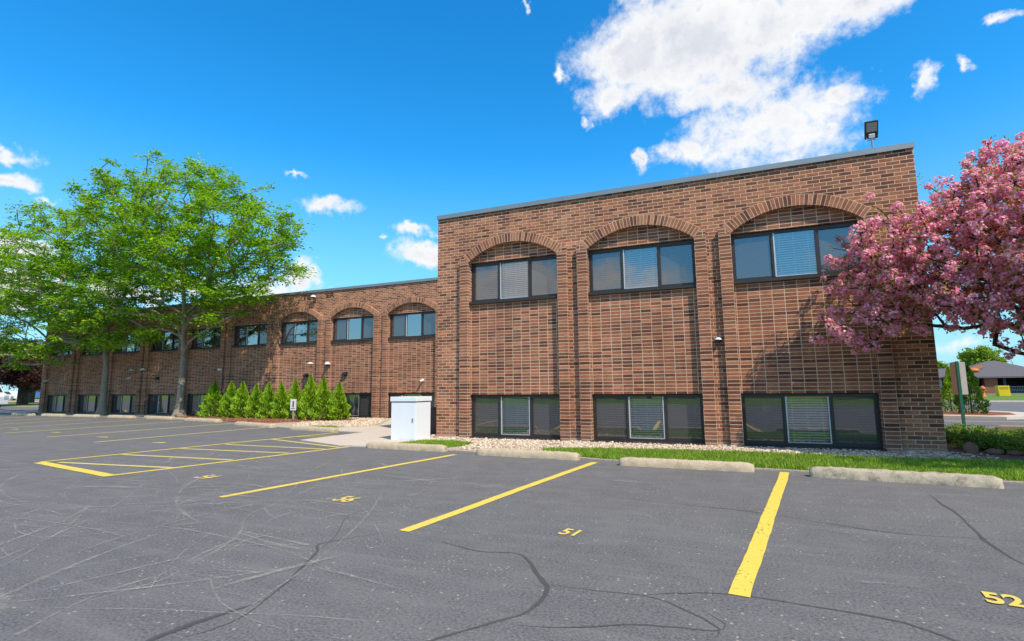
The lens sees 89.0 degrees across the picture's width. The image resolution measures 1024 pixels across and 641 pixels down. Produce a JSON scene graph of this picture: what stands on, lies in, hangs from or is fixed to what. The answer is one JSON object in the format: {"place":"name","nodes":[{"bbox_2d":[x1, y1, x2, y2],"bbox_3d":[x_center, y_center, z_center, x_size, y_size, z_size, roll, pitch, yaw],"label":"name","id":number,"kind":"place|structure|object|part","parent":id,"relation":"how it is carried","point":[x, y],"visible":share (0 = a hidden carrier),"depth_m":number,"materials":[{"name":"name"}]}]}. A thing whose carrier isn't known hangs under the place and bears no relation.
{"place":"outdoors","nodes":[
{"label":"outdoors","id":0,"kind":"place"},
{"bbox_2d":[0,406,38,410],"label":"pavement","id":1,"kind":"structure","parent":0,"point":[33,408],"depth_m":36.41,"materials":[{"name":"concrete"}]},
{"bbox_2d":[0,385,8,406],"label":"van","id":2,"kind":"object","parent":1,"relation":"on","point":[4,398],"visible":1,"depth_m":34.42,"materials":[{"name":"white paint"}]},
{"bbox_2d":[0,340,30,377],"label":"roadside tree","id":3,"kind":"object","parent":1,"relation":"on","point":[2,359],"visible":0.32,"depth_m":41.69,"materials":[{"name":"green plant"}]},
{"bbox_2d":[0,411,37,412],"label":"kerb","id":4,"kind":"structure","parent":1,"relation":"on","point":[18,411],"depth_m":29.13,"materials":[{"name":"concrete"}]},
{"bbox_2d":[1,402,38,405],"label":"lawn","id":5,"kind":"structure","parent":0,"point":[29,404],"depth_m":47.86,"materials":[{"name":"green plant"}]},
{"bbox_2d":[0,337,43,404],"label":"plum tree","id":6,"kind":"object","parent":5,"relation":"on","point":[22,381],"visible":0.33,"depth_m":45.35,"materials":[{"name":"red plant"}]},
{"bbox_2d":[8,354,39,402],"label":"plum tree","id":7,"kind":"object","parent":5,"relation":"on","point":[31,398],"depth_m":56.23,"materials":[{"name":"purple plant"}]},
{"bbox_2d":[1,399,38,406],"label":"dry verge","id":8,"kind":"structure","parent":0,"point":[36,400],"depth_m":53.38,"materials":[{"name":"beige plant"}]},
{"bbox_2d":[4,391,17,399],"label":"parked car","id":9,"kind":"object","parent":8,"relation":"on","point":[12,395],"visible":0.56,"depth_m":75.48,"materials":[{"name":"white paint"}]},
{"bbox_2d":[35,390,39,397],"bbox_3d":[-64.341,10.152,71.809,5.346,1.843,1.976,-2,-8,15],"label":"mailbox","id":10,"kind":"object","parent":8,"relation":"on","point":[37,394],"visible":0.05,"depth_m":70.85,"materials":[{"name":"blue paint"}]},
{"bbox_2d":[300,419,435,446],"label":"walkway","id":11,"kind":"structure","parent":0,"point":[362,436],"depth_m":11.81,"materials":[{"name":"concrete"}]},
{"bbox_2d":[390,395,431,440],"bbox_3d":[-2.208,2.124,11.400,0.670,0.959,0.620,-4,-8,23],"label":"utility cabinet","id":12,"kind":"object","parent":11,"relation":"on","point":[410,418],"visible":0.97,"depth_m":11.16,"materials":[{"name":"white metal"}]},
{"bbox_3d":[-2.237,2.144,11.090,0.400,0.740,0.004,-4,-8,23],"label":"door","id":13,"kind":"part","parent":12,"relation":"part of","materials":[{"name":"white paint"}]},
{"bbox_2d":[430,407,436,433],"bbox_3d":[-1.747,2.266,12.881,0.696,1.010,0.560,-4,-8,23],"label":"service box","id":14,"kind":"object","parent":11,"relation":"on","point":[432,420],"visible":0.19,"depth_m":12.66,"materials":[{"name":"metal"}]},
{"bbox_2d":[0,413,1023,640],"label":"parking lot","id":15,"kind":"structure","parent":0,"point":[127,529],"depth_m":3.63,"materials":[{"name":"grey asphalt"}]},
{"bbox_2d":[11,413,35,415],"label":"wheel stop","id":16,"kind":"object","parent":15,"relation":"on","point":[27,414],"visible":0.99,"depth_m":25.19,"materials":[{"name":"concrete"}]},
{"bbox_2d":[41,413,66,416],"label":"wheel stop","id":17,"kind":"object","parent":15,"relation":"on","point":[58,415],"visible":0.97,"depth_m":24.09,"materials":[{"name":"concrete"}]},
{"bbox_2d":[72,414,100,416],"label":"wheel stop","id":18,"kind":"object","parent":15,"relation":"on","point":[83,415],"visible":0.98,"depth_m":23.16,"materials":[{"name":"concrete"}]},
{"bbox_2d":[107,415,135,417],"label":"wheel stop","id":19,"kind":"object","parent":15,"relation":"on","point":[121,416],"visible":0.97,"depth_m":22.05,"materials":[{"name":"concrete"}]},
{"bbox_2d":[144,416,175,419],"bbox_3d":[-14.258,3.917,21.074,2.232,0.115,0.255,-5,-9,31],"label":"wheel stop","id":20,"kind":"object","parent":15,"relation":"on","point":[161,417],"visible":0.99,"depth_m":20.83,"materials":[{"name":"concrete"}]},
{"bbox_2d":[184,417,221,421],"bbox_3d":[-11.313,3.626,19.067,2.452,0.121,0.254,-6,-9,34],"label":"wheel stop","id":21,"kind":"object","parent":15,"relation":"on","point":[203,419],"visible":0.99,"depth_m":18.88,"materials":[{"name":"concrete"}]},
{"bbox_2d":[40,413,389,427],"bbox_3d":[-15.195,4.009,21.311,24.880,0.014,5.300,-4,-8,23],"label":"back bed","id":22,"kind":"object","parent":15,"relation":"on","point":[285,425],"visible":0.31,"depth_m":21.73,"materials":[{"name":"red soil"}]},
{"bbox_2d":[0,199,164,415],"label":"honey locust","id":23,"kind":"object","parent":22,"relation":"on","point":[36,265],"visible":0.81,"depth_m":24.16,"materials":[{"name":"green plant"}]},
{"bbox_2d":[195,381,223,416],"bbox_3d":[-12.504,3.281,21.705,1.086,1.568,1.087,2,-8,-20],"label":"arborvitae","id":24,"kind":"object","parent":22,"relation":"on","point":[213,392],"visible":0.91,"depth_m":21.52,"materials":[{"name":"green plant"}]},
{"bbox_2d":[216,381,241,416],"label":"arborvitae","id":25,"kind":"object","parent":22,"relation":"on","point":[224,401],"visible":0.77,"depth_m":21.20,"materials":[{"name":"green plant"}]},
{"bbox_2d":[229,381,251,417],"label":"arborvitae","id":26,"kind":"object","parent":22,"relation":"on","point":[238,399],"visible":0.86,"depth_m":20.82,"materials":[{"name":"green plant"}]},
{"bbox_2d":[243,384,264,417],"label":"arborvitae","id":27,"kind":"object","parent":22,"relation":"on","point":[252,402],"visible":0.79,"depth_m":20.49,"materials":[{"name":"green plant"}]},
{"bbox_2d":[254,382,278,417],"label":"arborvitae","id":28,"kind":"object","parent":22,"relation":"on","point":[267,398],"visible":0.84,"depth_m":20.13,"materials":[{"name":"green plant"}]},
{"bbox_2d":[280,379,303,418],"bbox_3d":[-8.250,3.003,19.857,0.892,1.578,0.849,-4,-8,23],"label":"arborvitae","id":29,"kind":"object","parent":22,"relation":"on","point":[294,392],"visible":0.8,"depth_m":19.68,"materials":[{"name":"green plant"}]},
{"bbox_2d":[296,374,319,419],"bbox_3d":[-7.446,2.824,19.137,0.909,1.726,0.957,-4,-8,23],"label":"arborvitae","id":30,"kind":"object","parent":22,"relation":"on","point":[306,401],"visible":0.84,"depth_m":18.98,"materials":[{"name":"green plant"}]},
{"bbox_2d":[307,376,333,419],"bbox_3d":[-6.815,2.818,18.834,0.924,1.646,0.905,-4,-8,23],"label":"arborvitae","id":31,"kind":"object","parent":22,"relation":"on","point":[323,391],"visible":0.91,"depth_m":18.61,"materials":[{"name":"green plant"}]},
{"bbox_2d":[317,425,338,427],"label":"patch grass","id":32,"kind":"structure","parent":22,"relation":"on","point":[334,426],"depth_m":15.40,"materials":[{"name":"green plant"}]},
{"bbox_2d":[291,417,390,426],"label":"gravel","id":33,"kind":"structure","parent":22,"relation":"on","point":[366,421],"depth_m":17.05,"materials":[{"name":"beige gravel"}]},
{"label":"mulch bed","id":34,"kind":"structure","parent":22,"relation":"on","visible":0},
{"bbox_2d":[36,148,319,416],"bbox_3d":[-14.175,-1.697,22.512,13.640,11.642,8.537,-4,-8,23],"label":"honey locust","id":35,"kind":"object","parent":34,"relation":"on","point":[161,241],"visible":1,"depth_m":21.36,"materials":[{"name":"green plant"}]},
{"bbox_2d":[177,415,353,422],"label":"mulch chips","id":36,"kind":"object","parent":34,"relation":"on","point":[258,419],"visible":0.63,"depth_m":19.13,"materials":[{"name":"brown wood"}]},
{"bbox_2d":[268,382,289,418],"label":"arborvitae","id":37,"kind":"object","parent":34,"relation":"on","point":[277,404],"visible":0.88,"depth_m":19.82,"materials":[{"name":"green plant"}]},
{"bbox_2d":[290,399,295,418],"bbox_3d":[-8.062,3.283,19.244,0.280,0.750,0.079,-4,-8,23],"label":"reserved sign","id":38,"kind":"object","parent":34,"relation":"on","point":[293,405],"visible":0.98,"depth_m":19.22,"materials":[{"name":"white plastic"}]},
{"bbox_2d":[326,381,350,420],"bbox_3d":[-6.213,2.910,18.762,0.868,1.423,0.887,2,-8,-20],"label":"arborvitae","id":39,"kind":"object","parent":34,"relation":"on","point":[336,399],"visible":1,"depth_m":18.59,"materials":[{"name":"green plant"}]},
{"bbox_2d":[234,421,276,427],"bbox_3d":[-8.017,3.229,16.226,2.388,0.115,0.260,-6,-9,37],"label":"wheel stop","id":40,"kind":"object","parent":15,"relation":"on","point":[256,424],"visible":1,"depth_m":15.98,"materials":[{"name":"concrete"}]},
{"bbox_2d":[290,425,338,431],"bbox_3d":[-5.405,2.942,14.204,1.947,0.116,0.258,-6,-9,34],"label":"wheel stop","id":41,"kind":"object","parent":15,"relation":"on","point":[315,428],"visible":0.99,"depth_m":14.02,"materials":[{"name":"concrete"}]},
{"bbox_2d":[366,442,447,451],"bbox_3d":[-1.954,2.305,9.558,1.750,0.117,0.184,-4,-8,25],"label":"wheel stop","id":42,"kind":"object","parent":15,"relation":"on","point":[412,446],"visible":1,"depth_m":9.46,"materials":[{"name":"concrete"}]},
{"bbox_2d":[476,448,579,460],"bbox_3d":[0.228,2.127,8.346,1.778,0.118,0.186,-4,-8,26],"label":"wheel stop","id":43,"kind":"object","parent":15,"relation":"on","point":[525,453],"visible":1,"depth_m":8.25,"materials":[{"name":"concrete"}]},
{"bbox_2d":[619,457,754,471],"bbox_3d":[2.329,1.941,7.074,1.748,0.121,0.185,-4,-8,24],"label":"wheel stop","id":44,"kind":"object","parent":15,"relation":"on","point":[739,466],"visible":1,"depth_m":6.99,"materials":[{"name":"concrete"}]},
{"bbox_2d":[408,437,1023,482],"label":"planting strip","id":45,"kind":"object","parent":15,"relation":"on","point":[467,450],"visible":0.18,"depth_m":7.88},
{"bbox_2d":[421,436,998,459],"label":"gravel","id":46,"kind":"structure","parent":45,"relation":"on","point":[518,444],"depth_m":9.33,"materials":[{"name":"beige gravel"}]},
{"bbox_2d":[541,446,1023,480],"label":"front lawn","id":47,"kind":"structure","parent":45,"relation":"on","point":[779,468],"depth_m":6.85,"materials":[{"name":"green plant"}]},
{"bbox_2d":[804,132,1023,363],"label":"crabapple tree","id":48,"kind":"object","parent":47,"relation":"on","point":[973,225],"visible":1,"depth_m":7.44,"materials":[{"name":"pink plant"}]},
{"bbox_2d":[946,441,1023,460],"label":"juniper bed","id":49,"kind":"object","parent":45,"relation":"on","point":[954,450],"depth_m":7.93,"materials":[{"name":"soil"}]},
{"bbox_2d":[962,442,978,453],"bbox_3d":[7.096,1.992,8.060,0.220,0.223,0.081,0,-21,-2],"label":"flat stone","id":50,"kind":"object","parent":49,"relation":"on","point":[970,448],"visible":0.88,"depth_m":8.03,"materials":[{"name":"stone"}]},
{"bbox_2d":[945,424,1009,442],"bbox_3d":[8.287,2.084,9.512,1.322,0.344,1.315,-4,-8,23],"label":"juniper","id":51,"kind":"object","parent":49,"relation":"on","point":[955,432],"visible":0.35,"depth_m":9.44,"materials":[{"name":"green plant"}]},
{"bbox_2d":[945,422,1012,434],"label":"juniper","id":52,"kind":"object","parent":49,"relation":"on","point":[971,426],"visible":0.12,"depth_m":10.31,"materials":[{"name":"green plant"}]},
{"bbox_2d":[947,431,1023,450],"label":"juniper","id":53,"kind":"object","parent":49,"relation":"on","point":[981,441],"visible":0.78,"depth_m":8.46,"materials":[{"name":"green plant"}]},
{"bbox_2d":[985,448,1004,454],"bbox_3d":[7.394,2.014,7.976,0.250,0.105,0.172,-4,-8,23],"label":"edging stone","id":54,"kind":"object","parent":49,"relation":"on","point":[995,451],"visible":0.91,"depth_m":7.93,"materials":[{"name":"stone"}]},
{"bbox_2d":[989,438,1023,451],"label":"juniper","id":55,"kind":"object","parent":49,"relation":"on","point":[1019,446],"visible":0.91,"depth_m":8.00,"materials":[{"name":"green plant"}]},
{"bbox_2d":[994,425,1023,436],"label":"juniper","id":56,"kind":"object","parent":49,"relation":"on","point":[1006,432],"visible":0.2,"depth_m":9.93,"materials":[{"name":"green plant"}]},
{"bbox_2d":[995,425,1023,431],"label":"timber beam","id":57,"kind":"structure","parent":49,"relation":"on","point":[1007,427],"depth_m":10.89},
{"bbox_2d":[1002,428,1023,440],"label":"juniper","id":58,"kind":"object","parent":49,"relation":"on","point":[1019,434],"visible":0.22,"depth_m":8.95,"materials":[{"name":"green plant"}]},
{"bbox_2d":[1007,450,1023,455],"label":"edging stone","id":59,"kind":"object","parent":49,"relation":"on","point":[1016,453],"visible":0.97,"depth_m":7.77,"materials":[{"name":"stone"}]},
{"bbox_2d":[809,466,1004,488],"bbox_3d":[4.417,1.772,5.955,1.787,0.130,0.200,-4,-8,27],"label":"wheel stop","id":60,"kind":"object","parent":15,"relation":"on","point":[943,478],"visible":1,"depth_m":5.85,"materials":[{"name":"concrete"}]},
{"bbox_2d":[949,361,967,426],"bbox_3d":[11.169,1.845,12.914,0.290,1.660,0.328,-4,-8,23],"label":"sign post","id":61,"kind":"object","parent":15,"relation":"on","point":[958,378],"visible":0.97,"depth_m":12.90,"materials":[{"name":"metal"}]},
{"bbox_2d":[0,0,1023,390],"label":"sky","id":62,"kind":"structure","parent":0,"point":[376,121],"materials":[{"name":"blue"}]},
{"bbox_2d":[938,361,1023,392],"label":"roadside building","id":63,"kind":"structure","parent":0,"point":[990,375],"depth_m":62.30,"materials":[{"name":"grey"}]},
{"bbox_2d":[943,408,1023,424],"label":"side pavement","id":64,"kind":"structure","parent":0,"point":[983,421],"depth_m":15.44,"materials":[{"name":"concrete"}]},
{"bbox_2d":[943,410,1023,419],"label":"kerb island","id":65,"kind":"structure","parent":64,"relation":"on","point":[1019,415],"depth_m":16.74,"materials":[{"name":"concrete"}]},
{"bbox_2d":[943,411,1015,414],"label":"island mulch","id":66,"kind":"object","parent":65,"relation":"on","point":[978,413],"visible":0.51,"depth_m":17.85,"materials":[{"name":"brown soil"}]},
{"bbox_2d":[940,366,964,411],"bbox_3d":[16.483,2.614,19.606,0.725,1.799,0.777,5,-9,-35],"label":"arborvitae","id":67,"kind":"object","parent":66,"relation":"on","point":[945,388],"visible":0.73,"depth_m":19.58,"materials":[{"name":"green plant"}]},
{"bbox_2d":[953,364,990,413],"bbox_3d":[15.879,2.413,18.106,0.963,1.820,0.990,-4,-8,23],"label":"arborvitae","id":68,"kind":"object","parent":66,"relation":"on","point":[973,380],"visible":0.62,"depth_m":17.94,"materials":[{"name":"green plant"}]},
{"bbox_2d":[943,402,1023,411],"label":"side road","id":69,"kind":"structure","parent":0,"point":[1009,406],"depth_m":25.21,"materials":[{"name":"grey asphalt"}]},
{"bbox_2d":[943,394,1023,400],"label":"roadside lawn","id":70,"kind":"structure","parent":0,"point":[1012,397],"depth_m":40.43,"materials":[{"name":"green plant"}]},
{"bbox_2d":[980,386,986,396],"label":"fire hydrant","id":71,"kind":"object","parent":70,"relation":"on","point":[982,388],"visible":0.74,"depth_m":43.00,"materials":[{"name":"orange metal"}]},
{"bbox_2d":[995,386,1010,395],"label":"yellow newspaper box","id":72,"kind":"object","parent":70,"relation":"on","point":[1002,390],"visible":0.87,"depth_m":45.33,"materials":[{"name":"yellow plastic"}]},
{"label":"ground","id":73,"kind":"structure","parent":0,"visible":0},
{"bbox_2d":[37,142,948,451],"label":"office building","id":74,"kind":"structure","parent":73,"relation":"on","point":[603,314],"depth_m":10.68,"materials":[{"name":"brick"}]},
{"bbox_2d":[41,395,66,412],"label":"window","id":75,"kind":"structure","parent":74,"relation":"in","point":[52,399],"depth_m":28.04,"materials":[{"name":"black glass"}]},
{"bbox_2d":[49,339,71,356],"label":"window","id":76,"kind":"structure","parent":74,"relation":"in","point":[69,353],"depth_m":28.24,"materials":[{"name":"glass"}]},
{"bbox_2d":[77,395,99,413],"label":"window","id":77,"kind":"structure","parent":74,"relation":"in","point":[87,404],"depth_m":26.91,"materials":[{"name":"grey glass"}]},
{"bbox_2d":[80,336,102,355],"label":"window","id":78,"kind":"structure","parent":74,"relation":"in","point":[84,353],"depth_m":27.28,"materials":[{"name":"glass"}]},
{"bbox_2d":[109,395,135,413],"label":"window","id":79,"kind":"structure","parent":74,"relation":"in","point":[121,404],"depth_m":25.81,"materials":[{"name":"grey glass"}]},
{"bbox_2d":[113,334,139,353],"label":"window","id":80,"kind":"structure","parent":74,"relation":"in","point":[123,350],"depth_m":26.18,"materials":[{"name":"glass"}]},
{"bbox_2d":[142,394,174,414],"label":"window","id":81,"kind":"structure","parent":74,"relation":"in","point":[157,404],"depth_m":24.74,"materials":[{"name":"grey glass"}]},
{"bbox_2d":[149,331,178,351],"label":"window","id":82,"kind":"structure","parent":74,"relation":"in","point":[170,344],"depth_m":25.08,"materials":[{"name":"glass"}]},
{"bbox_2d":[187,394,215,414],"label":"window","id":83,"kind":"structure","parent":74,"relation":"in","point":[194,400],"depth_m":23.86,"materials":[{"name":"grey glass"}]},
{"bbox_2d":[189,328,220,349],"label":"window","id":84,"kind":"structure","parent":74,"relation":"in","point":[213,342],"depth_m":24.02,"materials":[{"name":"glass"}]},
{"bbox_2d":[232,324,266,347],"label":"window","id":85,"kind":"structure","parent":74,"relation":"in","point":[249,335],"depth_m":22.99,"materials":[{"name":"blue metal"}]},
{"bbox_2d":[279,320,317,344],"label":"window","id":86,"kind":"structure","parent":74,"relation":"in","point":[302,332],"depth_m":21.91,"materials":[{"name":"brown metal"}]},
{"bbox_2d":[330,316,373,341],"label":"window","id":87,"kind":"structure","parent":74,"relation":"in","point":[355,328],"depth_m":20.83,"materials":[{"name":"blue metal"}]},
{"bbox_2d":[332,393,371,417],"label":"window","id":88,"kind":"structure","parent":74,"relation":"in","point":[364,407],"depth_m":20.26,"materials":[{"name":"black glass"}]},
{"bbox_2d":[385,393,434,418],"bbox_3d":[-3.732,3.165,19.265,2.176,0.950,0.257,-4,-8,23],"label":"window","id":89,"kind":"structure","parent":74,"relation":"in","point":[390,394],"depth_m":19.50,"materials":[{"name":"black glass"}]},
{"bbox_2d":[388,311,435,338],"bbox_3d":[-3.745,0.187,19.686,2.176,0.965,0.185,-4,-8,23],"label":"window","id":90,"kind":"structure","parent":74,"relation":"in","point":[422,324],"depth_m":19.76,"materials":[{"name":"blue metal"}]},
{"bbox_2d":[469,255,557,304],"bbox_3d":[0.039,-0.889,11.683,2.176,0.965,0.263,-4,-8,23],"label":"window","id":91,"kind":"structure","parent":74,"relation":"in","point":[487,287],"depth_m":11.74,"materials":[{"name":"grey metal"}]},
{"bbox_2d":[466,395,560,440],"bbox_3d":[0.052,2.090,11.262,2.176,0.950,0.335,-4,-8,23],"label":"window","id":92,"kind":"structure","parent":74,"relation":"in","point":[544,410],"depth_m":11.38,"materials":[{"name":"grey glass"}]},
{"bbox_2d":[588,240,696,295],"bbox_3d":[2.607,-1.051,10.615,2.176,0.965,0.263,-4,-8,23],"label":"window","id":93,"kind":"structure","parent":74,"relation":"in","point":[676,268],"depth_m":10.65,"materials":[{"name":"grey metal"}]},
{"bbox_2d":[590,394,705,444],"bbox_3d":[2.620,1.927,10.194,2.176,0.950,0.335,-4,-8,23],"label":"window","id":94,"kind":"structure","parent":74,"relation":"in","point":[683,414],"depth_m":10.27,"materials":[{"name":"grey glass"}]},
{"bbox_2d":[714,337,721,342],"bbox_3d":[3.856,0.368,9.747,0.132,0.105,0.132,-4,-8,23],"label":"wall light","id":95,"kind":"object","parent":74,"relation":"attached to","point":[718,340],"visible":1,"depth_m":9.72,"materials":[{"name":"metal"}]},
{"bbox_2d":[731,222,864,283],"bbox_3d":[5.175,-1.213,9.547,2.176,0.965,0.263,-4,-8,23],"label":"window","id":96,"kind":"structure","parent":74,"relation":"in","point":[754,256],"depth_m":9.65,"materials":[{"name":"blue metal"}]},
{"bbox_2d":[741,394,887,450],"bbox_3d":[5.189,1.765,9.126,2.176,0.950,0.335,-4,-8,23],"label":"window","id":97,"kind":"structure","parent":74,"relation":"in","point":[854,420],"depth_m":9.19,"materials":[{"name":"black glass"}]},
{"bbox_2d":[864,120,877,147],"bbox_3d":[6.410,-3.284,9.284,0.202,0.538,0.158,-4,-8,23],"label":"floodlight","id":98,"kind":"object","parent":74,"relation":"on","point":[870,130],"visible":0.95,"depth_m":9.28,"materials":[{"name":"grey metal"}]},
{"bbox_2d":[937,360,949,368],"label":"background tree","id":99,"kind":"object","parent":73,"relation":"on","point":[941,365],"visible":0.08,"depth_m":97.37,"materials":[{"name":"green plant"}]},
{"bbox_2d":[956,345,1008,365],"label":"background tree","id":100,"kind":"object","parent":73,"relation":"on","point":[981,353],"visible":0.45,"depth_m":79.37,"materials":[{"name":"green plant"}]},
{"bbox_2d":[945,401,1023,401],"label":"kerb","id":101,"kind":"structure","parent":73,"relation":"on","point":[1003,401],"depth_m":31.33,"materials":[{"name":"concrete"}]},
{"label":"grass patch","id":102,"kind":"structure","parent":0,"visible":0},
{"bbox_2d":[396,439,471,446],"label":"patch grass","id":103,"kind":"structure","parent":102,"relation":"on","point":[449,443],"depth_m":10.27,"materials":[{"name":"green plant"}]}
]}

